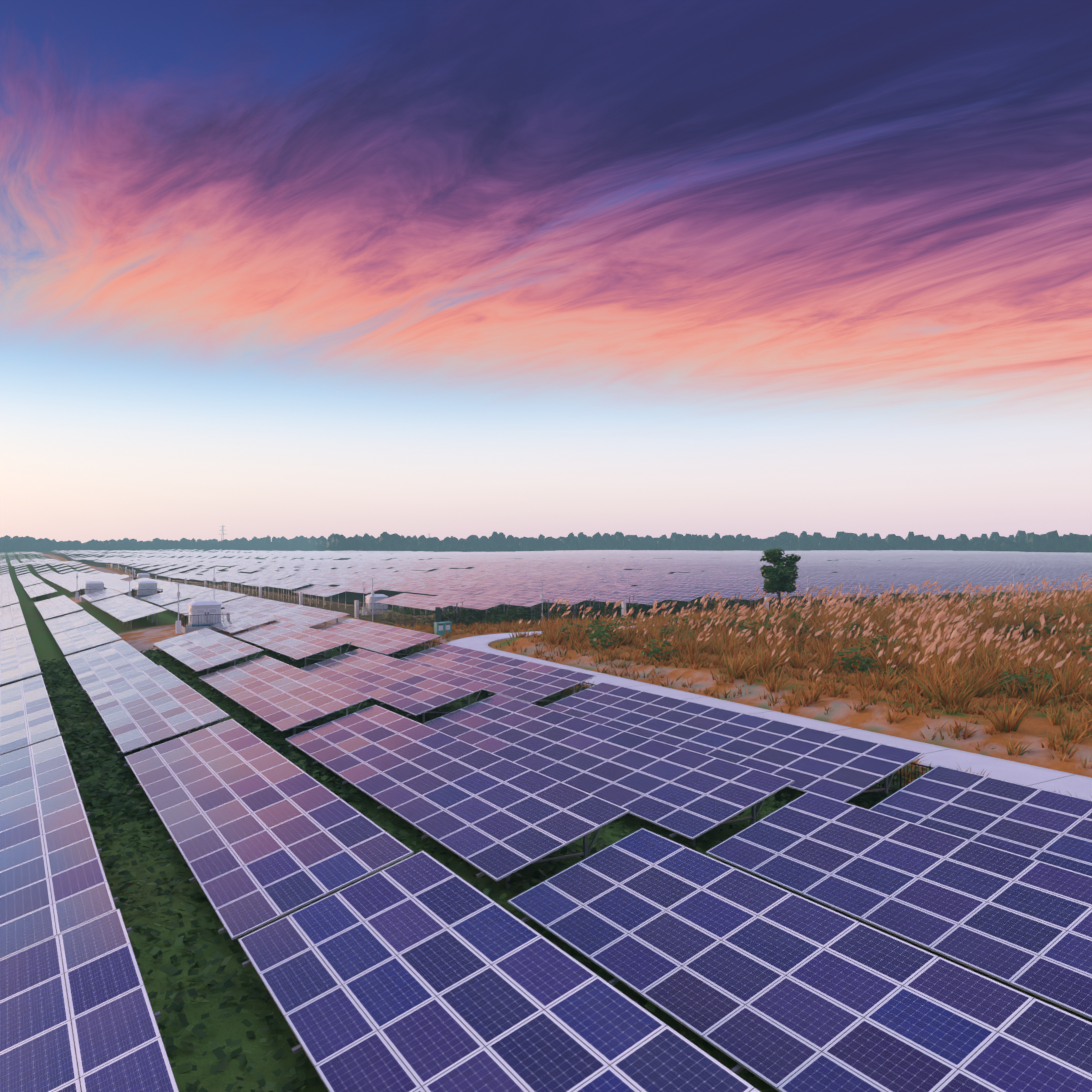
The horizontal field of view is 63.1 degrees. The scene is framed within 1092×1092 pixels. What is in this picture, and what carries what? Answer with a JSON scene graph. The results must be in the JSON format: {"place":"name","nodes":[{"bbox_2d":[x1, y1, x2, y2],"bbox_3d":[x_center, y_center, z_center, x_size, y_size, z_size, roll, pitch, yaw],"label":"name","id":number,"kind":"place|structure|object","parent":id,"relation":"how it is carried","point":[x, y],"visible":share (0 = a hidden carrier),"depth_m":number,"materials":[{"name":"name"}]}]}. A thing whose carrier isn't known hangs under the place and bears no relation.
{"place":"outdoors","nodes":[
{"label":"outdoors","id":0,"kind":"place"},
{"bbox_2d":[0,551,1091,1091],"bbox_3d":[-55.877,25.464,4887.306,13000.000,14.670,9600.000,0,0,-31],"label":"ground","id":1,"kind":"structure","parent":0,"point":[1036,729],"depth_m":34.68,"materials":[{"name":"green plant"}]},
{"bbox_2d":[0,588,994,1073],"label":"panel support posts","id":2,"kind":"object","parent":1,"relation":"on","point":[738,1068],"visible":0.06,"depth_m":26.51,"materials":[{"name":"metal"}]},
{"bbox_2d":[0,579,1091,1091],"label":"solar panels","id":3,"kind":"object","parent":2,"relation":"on","point":[422,971],"visible":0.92,"depth_m":19.53,"materials":[{"name":"blue glass"}]},
{"bbox_2d":[0,530,1091,552],"bbox_3d":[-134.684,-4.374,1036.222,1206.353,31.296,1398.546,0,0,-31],"label":"treeline","id":4,"kind":"object","parent":1,"relation":"on","point":[1023,541],"visible":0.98,"depth_m":918.33,"materials":[{"name":"green plant"}]},
{"bbox_2d":[0,549,1091,610],"bbox_3d":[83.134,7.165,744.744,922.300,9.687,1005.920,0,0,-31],"label":"distant solar panels","id":5,"kind":"object","parent":1,"relation":"on","point":[490,580],"visible":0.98,"depth_m":235.17,"materials":[{"name":"blue glass"}]},
{"bbox_2d":[2,589,1091,1091],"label":"weeds","id":6,"kind":"object","parent":1,"relation":"on","point":[88,757],"visible":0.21,"depth_m":30.45,"materials":[{"name":"green plant"}]},
{"bbox_2d":[75,563,1063,787],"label":"site furniture","id":7,"kind":"object","parent":1,"relation":"on","point":[202,614],"visible":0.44,"depth_m":103.72,"materials":[{"name":"grey metal"}]},
{"bbox_2d":[212,579,1071,626],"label":"pv supports","id":8,"kind":"object","parent":1,"relation":"on","point":[575,606],"visible":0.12,"depth_m":121.41,"materials":[{"name":"metal"}]},
{"bbox_2d":[378,573,1091,799],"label":"dry grass","id":9,"kind":"structure","parent":1,"relation":"on","point":[935,647],"depth_m":60.55,"materials":[{"name":"brown plant"}]},
{"bbox_2d":[760,548,800,615],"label":"lone tree","id":10,"kind":"object","parent":1,"relation":"on","point":[780,577],"visible":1,"depth_m":85.76,"materials":[{"name":"green plant"}]},
{"bbox_2d":[0,0,1091,542],"label":"sky","id":11,"kind":"structure","parent":0,"point":[441,269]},
{"bbox_2d":[447,623,1091,799],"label":"concrete road","id":12,"kind":"structure","parent":0,"point":[1079,786],"depth_m":38.62,"materials":[{"name":"grey concrete"}]}
]}

